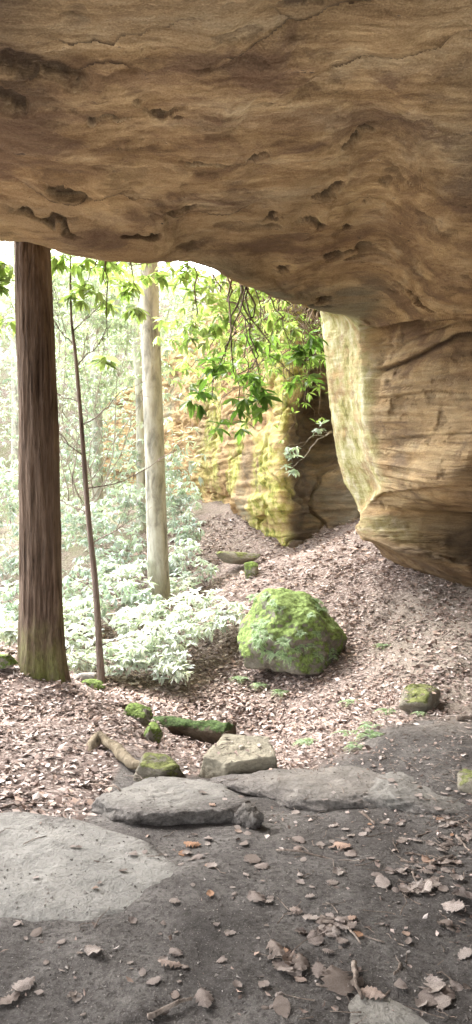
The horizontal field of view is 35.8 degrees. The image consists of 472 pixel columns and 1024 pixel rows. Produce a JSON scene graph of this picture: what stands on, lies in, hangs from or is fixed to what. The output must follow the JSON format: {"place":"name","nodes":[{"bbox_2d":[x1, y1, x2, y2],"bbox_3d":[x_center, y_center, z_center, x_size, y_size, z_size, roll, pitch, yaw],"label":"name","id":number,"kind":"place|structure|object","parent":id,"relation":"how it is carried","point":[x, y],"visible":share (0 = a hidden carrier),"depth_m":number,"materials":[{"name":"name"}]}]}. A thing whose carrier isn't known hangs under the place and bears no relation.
{"place":"outdoors","nodes":[
{"label":"outdoors","id":0,"kind":"place"},
{"bbox_2d":[0,241,219,274],"label":"sky","id":1,"kind":"structure","parent":0,"point":[5,248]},
{"bbox_2d":[0,272,471,1023],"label":"ground","id":2,"kind":"structure","parent":0,"point":[126,998],"depth_m":3.26,"materials":[{"name":"soil"}]},
{"bbox_2d":[0,654,17,668],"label":"mossy rock","id":3,"kind":"object","parent":2,"relation":"on","point":[8,661],"visible":0.98,"depth_m":6.14,"materials":[{"name":"stone"}]},
{"bbox_2d":[0,241,18,502],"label":"tree","id":4,"kind":"object","parent":2,"relation":"on","point":[14,444],"visible":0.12,"depth_m":24.05,"materials":[{"name":"grey plant"}]},
{"bbox_2d":[0,991,21,1004],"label":"fallen leaf","id":5,"kind":"object","parent":2,"relation":"on","point":[13,996],"visible":1,"depth_m":2.24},
{"bbox_2d":[7,976,34,992],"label":"fallen leaf","id":6,"kind":"object","parent":2,"relation":"on","point":[24,984],"visible":1,"depth_m":2.29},
{"bbox_2d":[0,802,43,808],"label":"stick","id":7,"kind":"object","parent":2,"relation":"on","point":[5,806],"visible":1,"depth_m":3.77,"materials":[{"name":"wood"}]},
{"bbox_2d":[30,927,41,936],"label":"fallen leaf","id":8,"kind":"object","parent":2,"relation":"on","point":[36,932],"visible":1,"depth_m":2.60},
{"bbox_2d":[0,457,78,592],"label":"rhododendron","id":9,"kind":"object","parent":2,"relation":"on","point":[14,561],"visible":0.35,"depth_m":13.68,"materials":[{"name":"green plant"}]},
{"bbox_2d":[14,241,70,684],"bbox_3d":[-1.286,-4.763,7.383,3.433,12.663,4.012,0,0,-43],"label":"tree","id":10,"kind":"object","parent":2,"relation":"on","point":[41,651],"visible":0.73,"depth_m":6.25,"materials":[{"name":"brown plant"}]},
{"bbox_2d":[0,257,15,336],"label":"rhododendron","id":11,"kind":"object","parent":10,"relation":"attached to","point":[5,278],"visible":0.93,"depth_m":6.59,"materials":[{"name":"green plant"}]},
{"bbox_2d":[0,308,132,474],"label":"rhododendron","id":12,"kind":"object","parent":2,"relation":"on","point":[57,373],"visible":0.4,"depth_m":17.76,"materials":[{"name":"green plant"}]},
{"bbox_2d":[70,991,82,1002],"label":"fallen leaf","id":13,"kind":"object","parent":2,"relation":"on","point":[74,997],"visible":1,"depth_m":2.25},
{"bbox_2d":[0,595,153,674],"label":"rhododendron","id":14,"kind":"object","parent":2,"relation":"on","point":[73,623],"visible":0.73,"depth_m":8.35,"materials":[{"name":"green plant"}]},
{"bbox_2d":[0,571,162,631],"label":"rhododendron","id":15,"kind":"object","parent":2,"relation":"on","point":[127,597],"visible":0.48,"depth_m":9.81,"materials":[{"name":"green plant"}]},
{"bbox_2d":[75,672,96,681],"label":"flat stone","id":16,"kind":"object","parent":2,"relation":"on","point":[87,675],"visible":0.58,"depth_m":6.94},
{"bbox_2d":[0,811,178,921],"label":"stone slab","id":17,"kind":"structure","parent":2,"relation":"on","point":[144,873],"depth_m":3.02,"materials":[{"name":"stone"}]},
{"bbox_2d":[84,944,102,954],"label":"fallen leaf","id":18,"kind":"object","parent":2,"relation":"on","point":[89,949],"visible":1,"depth_m":2.48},
{"bbox_2d":[82,679,105,690],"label":"mossy rock","id":19,"kind":"object","parent":2,"relation":"on","point":[97,684],"visible":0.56,"depth_m":6.66,"materials":[{"name":"stone"}]},
{"bbox_2d":[0,251,205,518],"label":"tree","id":20,"kind":"object","parent":2,"relation":"on","point":[97,324],"visible":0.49,"depth_m":15.50,"materials":[{"name":"green plant"}]},
{"bbox_2d":[85,783,120,790],"bbox_3d":[-0.747,1.544,4.117,0.035,0.090,0.400,0,0,-40],"label":"stick","id":21,"kind":"object","parent":2,"relation":"on","point":[118,788],"visible":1,"depth_m":4.09,"materials":[{"name":"wood"}]},
{"bbox_2d":[60,483,146,593],"bbox_3d":[-2.131,0.553,12.671,2.114,2.223,2.415,0,0,-28],"label":"rhododendron","id":22,"kind":"object","parent":2,"relation":"on","point":[118,557],"visible":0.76,"depth_m":12.77,"materials":[{"name":"green plant"}]},
{"bbox_2d":[0,241,207,556],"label":"woodland","id":23,"kind":"object","parent":2,"relation":"on","point":[191,467],"visible":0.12,"depth_m":18.13,"materials":[{"name":"green plant"}]},
{"bbox_2d":[86,259,122,531],"bbox_3d":[-2.984,-5.282,18.845,1.574,11.923,3.453,0,0,12],"label":"tree","id":24,"kind":"object","parent":2,"relation":"on","point":[95,440],"visible":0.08,"depth_m":18.01,"materials":[{"name":"grey plant"}]},
{"bbox_2d":[86,731,139,769],"bbox_3d":[-0.776,1.548,4.657,0.547,0.183,0.177,0,0,45],"label":"exposed root","id":25,"kind":"object","parent":2,"relation":"on","point":[120,753],"visible":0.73,"depth_m":4.70,"materials":[{"name":"brown plant"}]},
{"bbox_2d":[59,393,169,519],"bbox_3d":[-3.204,-1.495,17.741,3.102,3.416,3.423,0,0,0],"label":"rhododendron","id":26,"kind":"object","parent":2,"relation":"on","point":[115,454],"visible":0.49,"depth_m":17.36,"materials":[{"name":"green plant"}]},
{"bbox_2d":[54,256,185,688],"bbox_3d":[-1.251,-0.465,6.889,1.532,4.272,0.780,0,0,0],"label":"sapling","id":27,"kind":"object","parent":2,"relation":"on","point":[98,632],"visible":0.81,"depth_m":6.88,"materials":[{"name":"brown plant"}]},
{"bbox_2d":[51,249,148,371],"bbox_3d":[-1.414,-2.005,7.017,1.132,1.350,0.853,0,0,0],"label":"rhododendron","id":28,"kind":"object","parent":27,"relation":"attached to","point":[59,265],"visible":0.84,"depth_m":6.99,"materials":[{"name":"green plant"}]},
{"bbox_2d":[97,263,145,529],"bbox_3d":[-2.763,-4.590,17.307,2.863,10.385,3.394,0,0,37],"label":"tree","id":29,"kind":"object","parent":2,"relation":"on","point":[140,477],"visible":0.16,"depth_m":17.05,"materials":[{"name":"grey plant"}]},
{"bbox_2d":[123,703,152,725],"bbox_3d":[-0.799,1.663,5.999,0.262,0.169,0.223,0,0,31],"label":"mossy rock","id":30,"kind":"object","parent":2,"relation":"on","point":[141,713],"visible":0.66,"depth_m":5.94,"materials":[{"name":"stone"}]},
{"bbox_2d":[143,722,162,743],"bbox_3d":[-0.625,1.687,5.518,0.145,0.181,0.151,0,0,-25],"label":"mossy rock","id":31,"kind":"object","parent":2,"relation":"on","point":[152,732],"visible":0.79,"depth_m":5.46,"materials":[{"name":"stone"}]},
{"bbox_2d":[145,976,162,984],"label":"fallen leaf","id":32,"kind":"object","parent":2,"relation":"on","point":[153,980],"visible":1,"depth_m":2.31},
{"bbox_2d":[140,262,171,605],"bbox_3d":[-0.798,-4.800,11.406,5.586,12.518,2.984,0,0,43],"label":"tree","id":33,"kind":"object","parent":2,"relation":"on","point":[157,539],"visible":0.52,"depth_m":10.88,"materials":[{"name":"beige plant"}]},
{"bbox_2d":[97,536,219,606],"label":"rhododendron","id":34,"kind":"object","parent":2,"relation":"on","point":[184,583],"visible":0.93,"depth_m":11.34,"materials":[{"name":"green plant"}]},
{"bbox_2d":[133,752,185,781],"bbox_3d":[-0.454,1.582,4.442,0.359,0.168,0.287,6,-1,-11],"label":"rock","id":35,"kind":"object","parent":2,"relation":"on","point":[167,767],"visible":0.73,"depth_m":4.39,"materials":[{"name":"stone"}]},
{"bbox_2d":[156,957,181,967],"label":"fallen leaf","id":36,"kind":"object","parent":2,"relation":"on","point":[172,963],"visible":1,"depth_m":2.39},
{"bbox_2d":[89,587,249,684],"bbox_3d":[-0.776,1.548,8.677,1.506,1.174,2.483,0,0,25],"label":"rhododendron","id":37,"kind":"object","parent":2,"relation":"on","point":[174,622],"visible":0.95,"depth_m":8.26,"materials":[{"name":"green plant"}]},
{"bbox_2d":[147,997,192,1019],"bbox_3d":[-0.196,1.480,2.189,0.149,0.024,0.017,0,0,-33],"label":"stick","id":38,"kind":"object","parent":2,"relation":"on","point":[156,1013],"visible":1,"depth_m":2.18,"materials":[{"name":"wood"}]},
{"bbox_2d":[91,776,249,825],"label":"stone slab","id":39,"kind":"structure","parent":2,"relation":"on","point":[182,810],"depth_m":3.73,"materials":[{"name":"stone"}]},
{"bbox_2d":[168,946,182,955],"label":"fallen leaf","id":40,"kind":"object","parent":2,"relation":"on","point":[176,951],"visible":1,"depth_m":2.47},
{"bbox_2d":[165,453,204,576],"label":"rhododendron","id":41,"kind":"object","parent":2,"relation":"on","point":[179,502],"visible":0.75,"depth_m":13.32,"materials":[{"name":"green plant"}]},
{"bbox_2d":[181,840,200,847],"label":"fallen leaf","id":42,"kind":"object","parent":2,"relation":"on","point":[191,843],"visible":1,"depth_m":3.30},
{"bbox_2d":[151,716,236,744],"bbox_3d":[-0.376,1.806,6.024,0.771,0.248,0.211,0,0,27],"label":"fallen log","id":43,"kind":"object","parent":2,"relation":"on","point":[210,731],"visible":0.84,"depth_m":5.93,"materials":[{"name":"plant"}]},
{"bbox_2d":[194,983,213,1007],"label":"fallen leaf","id":44,"kind":"object","parent":2,"relation":"on","point":[203,997],"visible":1,"depth_m":2.23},
{"bbox_2d":[102,279,359,547],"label":"cliff","id":45,"kind":"structure","parent":2,"relation":"on","point":[249,480],"depth_m":14.69,"materials":[{"name":"stone"}]},
{"bbox_2d":[0,0,471,586],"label":"rock shelter","id":46,"kind":"object","parent":2,"relation":"on","point":[314,154],"visible":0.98,"depth_m":4.90,"materials":[{"name":"stone"}]},
{"bbox_2d":[83,261,258,362],"bbox_3d":[-0.673,-2.530,8.523,1.578,1.258,1.702,0,0,44],"label":"rhododendron","id":47,"kind":"object","parent":46,"relation":"attached to","point":[160,276],"visible":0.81,"depth_m":8.66,"materials":[{"name":"green plant"}]},
{"bbox_2d":[161,282,302,403],"bbox_3d":[-0.044,-2.421,9.257,1.922,1.894,1.780,0,0,0],"label":"rhododendron","id":48,"kind":"object","parent":46,"relation":"attached to","point":[270,326],"visible":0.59,"depth_m":9.43,"materials":[{"name":"green plant"}]},
{"bbox_2d":[178,277,327,445],"bbox_3d":[0.320,-1.535,7.047,0.920,1.912,2.322,0,0,27],"label":"rhododendron","id":49,"kind":"object","parent":46,"relation":"attached to","point":[263,398],"visible":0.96,"depth_m":6.54,"materials":[{"name":"green plant"}]},
{"bbox_2d":[180,275,327,443],"bbox_3d":[0.852,-2.436,11.199,3.242,2.812,3.064,0,0,-26],"label":"vine","id":50,"kind":"object","parent":46,"relation":"hanging from","point":[303,340],"visible":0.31,"depth_m":11.13,"materials":[{"name":"green plant"}]},
{"bbox_2d":[280,420,332,477],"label":"rhododendron","id":51,"kind":"object","parent":46,"relation":"attached to","point":[295,472],"visible":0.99,"depth_m":9.22,"materials":[{"name":"green plant"}]},
{"bbox_2d":[0,512,471,1017],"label":"leaf litter","id":52,"kind":"object","parent":2,"relation":"on","point":[112,695],"visible":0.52,"depth_m":6.73,"materials":[{"name":"plant"}]},
{"bbox_2d":[0,753,471,1023],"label":"soil crumbs","id":53,"kind":"object","parent":2,"relation":"on","point":[216,974],"visible":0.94,"depth_m":2.81,"materials":[{"name":"brown soil"}]},
{"bbox_2d":[0,686,471,1023],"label":"twig debris","id":54,"kind":"object","parent":2,"relation":"on","point":[326,903],"visible":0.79,"depth_m":3.21,"materials":[{"name":"brown plant"}]},
{"bbox_2d":[198,734,277,778],"bbox_3d":[0.016,1.591,4.680,0.530,0.265,0.441,2,0,0],"label":"angular rock","id":55,"kind":"object","parent":2,"relation":"on","point":[249,762],"visible":0.66,"depth_m":4.55,"materials":[{"name":"stone"}]},
{"bbox_2d":[215,551,260,564],"bbox_3d":[0.029,0.745,11.923,0.748,0.214,0.423,0,0,0],"label":"flat mossy rock","id":56,"kind":"object","parent":2,"relation":"on","point":[239,558],"visible":0.98,"depth_m":11.78,"materials":[{"name":"stone"}]},
{"bbox_2d":[232,802,263,828],"bbox_3d":[0.068,1.515,3.603,0.153,0.155,0.144,0,0,39],"label":"rock","id":57,"kind":"object","parent":2,"relation":"on","point":[252,815],"visible":0.72,"depth_m":3.56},
{"bbox_2d":[244,561,257,578],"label":"mossy rock","id":58,"kind":"object","parent":2,"relation":"on","point":[250,567],"visible":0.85,"depth_m":10.92,"materials":[{"name":"stone"}]},
{"bbox_2d":[244,854,260,862],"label":"fallen leaf","id":59,"kind":"object","parent":2,"relation":"on","point":[253,858],"visible":1,"depth_m":3.15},
{"bbox_2d":[246,890,266,901],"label":"fallen leaf","id":60,"kind":"object","parent":2,"relation":"on","point":[254,896],"visible":1,"depth_m":2.81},
{"bbox_2d":[254,862,268,869],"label":"fallen leaf","id":61,"kind":"object","parent":2,"relation":"on","point":[262,865],"visible":1,"depth_m":3.08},
{"bbox_2d":[266,934,284,955],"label":"fallen leaf","id":62,"kind":"object","parent":2,"relation":"on","point":[275,947],"visible":1,"depth_m":2.45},
{"bbox_2d":[273,991,290,1017],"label":"fallen leaf","id":63,"kind":"object","parent":2,"relation":"on","point":[281,1005],"visible":1,"depth_m":2.19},
{"bbox_2d":[272,959,292,970],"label":"fallen leaf","id":64,"kind":"object","parent":2,"relation":"on","point":[277,963],"visible":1,"depth_m":2.40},
{"bbox_2d":[282,950,300,965],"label":"fallen leaf","id":65,"kind":"object","parent":2,"relation":"on","point":[289,954],"visible":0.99,"depth_m":2.43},
{"bbox_2d":[237,587,347,674],"bbox_3d":[0.636,1.291,8.035,1.246,0.875,0.898,0,0,0],"label":"mossy boulder","id":66,"kind":"object","parent":2,"relation":"on","point":[290,620],"visible":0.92,"depth_m":7.79,"materials":[{"name":"plant"}]},
{"bbox_2d":[249,632,264,646],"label":"fern","id":67,"kind":"object","parent":66,"relation":"on","point":[258,640],"visible":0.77,"depth_m":7.78,"materials":[{"name":"green plant"}]},
{"bbox_2d":[259,629,276,643],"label":"fern","id":68,"kind":"object","parent":66,"relation":"on","point":[265,637],"visible":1,"depth_m":7.68,"materials":[{"name":"green plant"}]},
{"bbox_2d":[266,651,282,660],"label":"fern","id":69,"kind":"object","parent":66,"relation":"on","point":[271,654],"visible":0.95,"depth_m":7.70,"materials":[{"name":"green plant"}]},
{"bbox_2d":[276,650,296,667],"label":"fern","id":70,"kind":"object","parent":66,"relation":"on","point":[284,657],"visible":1,"depth_m":7.60,"materials":[{"name":"green plant"}]},
{"bbox_2d":[285,966,301,976],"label":"fallen leaf","id":71,"kind":"object","parent":2,"relation":"on","point":[296,972],"visible":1,"depth_m":2.37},
{"bbox_2d":[210,765,380,812],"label":"stone slab","id":72,"kind":"structure","parent":2,"relation":"on","point":[278,790],"depth_m":4.07,"materials":[{"name":"stone"}]},
{"bbox_2d":[289,906,302,914],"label":"fallen leaf","id":73,"kind":"object","parent":2,"relation":"on","point":[297,909],"visible":1,"depth_m":2.72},
{"bbox_2d":[292,836,304,842],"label":"fallen leaf","id":74,"kind":"object","parent":2,"relation":"on","point":[300,839],"visible":1,"depth_m":3.37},
{"bbox_2d":[290,950,309,970],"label":"fallen leaf","id":75,"kind":"object","parent":2,"relation":"on","point":[301,963],"visible":1,"depth_m":2.40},
{"bbox_2d":[294,738,318,745],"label":"fern","id":76,"kind":"object","parent":2,"relation":"on","point":[302,740],"visible":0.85,"depth_m":5.69,"materials":[{"name":"green plant"}]},
{"bbox_2d":[302,914,318,919],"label":"fallen leaf","id":77,"kind":"object","parent":2,"relation":"on","point":[308,916],"visible":1,"depth_m":2.69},
{"bbox_2d":[307,929,323,945],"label":"fallen leaf","id":78,"kind":"object","parent":2,"relation":"on","point":[319,939],"visible":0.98,"depth_m":2.55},
{"bbox_2d":[311,960,325,977],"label":"fallen leaf","id":79,"kind":"object","parent":2,"relation":"on","point":[318,969],"visible":1,"depth_m":2.38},
{"bbox_2d":[276,849,364,860],"bbox_3d":[0.363,1.497,3.184,0.389,0.024,0.019,0,0,17],"label":"stick","id":80,"kind":"object","parent":2,"relation":"on","point":[293,850],"visible":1,"depth_m":3.20,"materials":[{"name":"wood"}]},
{"bbox_2d":[331,925,340,937],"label":"fallen leaf","id":81,"kind":"object","parent":2,"relation":"on","point":[336,931],"visible":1,"depth_m":2.58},
{"bbox_2d":[320,964,355,1001],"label":"fallen leaf","id":82,"kind":"object","parent":2,"relation":"on","point":[336,979],"visible":0.98,"depth_m":2.32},
{"bbox_2d":[333,841,350,848],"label":"fallen leaf","id":83,"kind":"object","parent":2,"relation":"on","point":[341,845],"visible":1,"depth_m":3.29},
{"bbox_2d":[334,914,353,923],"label":"fallen leaf","id":84,"kind":"object","parent":2,"relation":"on","point":[341,919],"visible":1,"depth_m":2.64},
{"bbox_2d":[332,730,359,741],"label":"fern","id":85,"kind":"object","parent":2,"relation":"on","point":[345,733],"visible":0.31,"depth_m":5.42,"materials":[{"name":"green plant"}]},
{"bbox_2d":[336,920,357,930],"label":"fallen leaf","id":86,"kind":"object","parent":2,"relation":"on","point":[350,924],"visible":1,"depth_m":2.61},
{"bbox_2d":[320,915,384,942],"bbox_3d":[0.415,1.485,2.614,0.258,0.021,0.024,0,0,39],"label":"stick","id":87,"kind":"object","parent":2,"relation":"on","point":[325,917],"visible":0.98,"depth_m":2.58,"materials":[{"name":"wood"}]},
{"bbox_2d":[344,741,363,749],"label":"fern","id":88,"kind":"object","parent":2,"relation":"on","point":[351,744],"visible":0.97,"depth_m":4.80,"materials":[{"name":"green plant"}]},
{"bbox_2d":[349,977,364,987],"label":"fallen leaf","id":89,"kind":"object","parent":2,"relation":"on","point":[360,981],"visible":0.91,"depth_m":2.32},
{"bbox_2d":[351,960,363,999],"bbox_3d":[0.383,1.481,2.321,0.023,0.026,0.180,0,0,3],"label":"stick","id":90,"kind":"object","parent":2,"relation":"on","point":[355,972],"visible":1,"depth_m":2.32,"materials":[{"name":"wood"}]},
{"bbox_2d":[355,729,383,742],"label":"fern","id":91,"kind":"object","parent":2,"relation":"on","point":[371,732],"visible":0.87,"depth_m":4.96,"materials":[{"name":"green plant"}]},
{"bbox_2d":[357,721,381,731],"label":"fern","id":92,"kind":"object","parent":2,"relation":"on","point":[366,725],"visible":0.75,"depth_m":5.29,"materials":[{"name":"green plant"}]},
{"bbox_2d":[375,874,389,890],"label":"fallen leaf","id":93,"kind":"object","parent":2,"relation":"on","point":[381,881],"visible":1,"depth_m":2.95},
{"bbox_2d":[348,994,428,1023],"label":"half buried stone","id":94,"kind":"object","parent":2,"relation":"on","point":[373,1007],"visible":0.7,"depth_m":2.19,"materials":[{"name":"stone"}]},
{"bbox_2d":[360,985,384,999],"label":"fallen leaf","id":95,"kind":"object","parent":94,"relation":"on","point":[370,992],"visible":1,"depth_m":2.25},
{"bbox_2d":[380,962,401,1000],"bbox_3d":[0.494,1.496,2.321,0.019,0.025,0.215,0,0,27],"label":"stick","id":96,"kind":"object","parent":2,"relation":"on","point":[394,973],"visible":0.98,"depth_m":2.37,"materials":[{"name":"wood"}]},
{"bbox_2d":[394,977,406,990],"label":"fallen leaf","id":97,"kind":"object","parent":2,"relation":"on","point":[399,983],"visible":1,"depth_m":2.31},
{"bbox_2d":[398,884,414,892],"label":"fallen leaf","id":98,"kind":"object","parent":2,"relation":"on","point":[405,886],"visible":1,"depth_m":2.90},
{"bbox_2d":[358,720,455,747],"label":"stone slab","id":99,"kind":"structure","parent":2,"relation":"on","point":[372,742],"depth_m":4.97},
{"bbox_2d":[362,772,464,815],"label":"stone slab","id":100,"kind":"structure","parent":2,"relation":"on","point":[382,796],"depth_m":3.83,"materials":[{"name":"stone"}]},
{"bbox_2d":[399,684,440,713],"bbox_3d":[1.450,1.488,5.760,0.308,0.252,0.448,0,0,27],"label":"rounded stone","id":101,"kind":"object","parent":2,"relation":"on","point":[426,700],"visible":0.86,"depth_m":5.63,"materials":[{"name":"stone"}]},
{"bbox_2d":[409,879,434,894],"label":"fallen leaf","id":102,"kind":"object","parent":2,"relation":"on","point":[428,886],"visible":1,"depth_m":2.90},
{"bbox_2d":[418,986,436,1006],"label":"fallen leaf","id":103,"kind":"object","parent":2,"relation":"on","point":[424,995],"visible":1,"depth_m":2.25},
{"bbox_2d":[417,974,444,992],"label":"fallen leaf","id":104,"kind":"object","parent":2,"relation":"on","point":[435,983],"visible":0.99,"depth_m":2.32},
{"bbox_2d":[429,855,452,864],"bbox_3d":[0.881,1.488,3.136,0.148,0.019,0.018,0,0,-36],"label":"stick","id":105,"kind":"object","parent":2,"relation":"on","point":[437,860],"visible":1,"depth_m":3.12,"materials":[{"name":"wood"}]},
{"bbox_2d":[433,992,450,1011],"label":"fallen leaf","id":106,"kind":"object","parent":2,"relation":"on","point":[442,1000],"visible":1,"depth_m":2.24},
{"bbox_2d":[437,919,450,925],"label":"fallen leaf","id":107,"kind":"object","parent":2,"relation":"on","point":[446,922],"visible":1,"depth_m":2.65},
{"bbox_2d":[441,985,455,1001],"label":"fallen leaf","id":108,"kind":"object","parent":2,"relation":"on","point":[446,990],"visible":0.99,"depth_m":2.28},
{"bbox_2d":[435,629,464,644],"bbox_3d":[1.630,0.975,5.541,0.072,0.306,1.343,0,0,6],"label":"stick","id":109,"kind":"object","parent":2,"relation":"on","point":[457,631],"visible":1,"depth_m":5.78,"materials":[{"name":"wood"}]},
{"bbox_2d":[441,899,467,912],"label":"fallen leaf","id":110,"kind":"object","parent":2,"relation":"on","point":[453,905],"visible":1,"depth_m":2.75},
{"bbox_2d":[450,979,463,991],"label":"fallen leaf","id":111,"kind":"object","parent":2,"relation":"on","point":[456,986],"visible":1,"depth_m":2.32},
{"bbox_2d":[447,886,471,898],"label":"fallen leaf","id":112,"kind":"object","parent":2,"relation":"on","point":[462,892],"visible":1,"depth_m":2.83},
{"bbox_2d":[456,715,471,720],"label":"stick","id":113,"kind":"object","parent":2,"relation":"on","point":[460,717],"visible":1,"depth_m":5.24,"materials":[{"name":"wood"}]},
{"bbox_2d":[457,769,471,793],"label":"edge stone","id":114,"kind":"object","parent":2,"relation":"on","point":[464,781],"visible":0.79,"depth_m":3.97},
{"bbox_2d":[457,947,471,959],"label":"fallen leaf","id":115,"kind":"object","parent":2,"relation":"on","point":[464,952],"visible":1,"depth_m":2.48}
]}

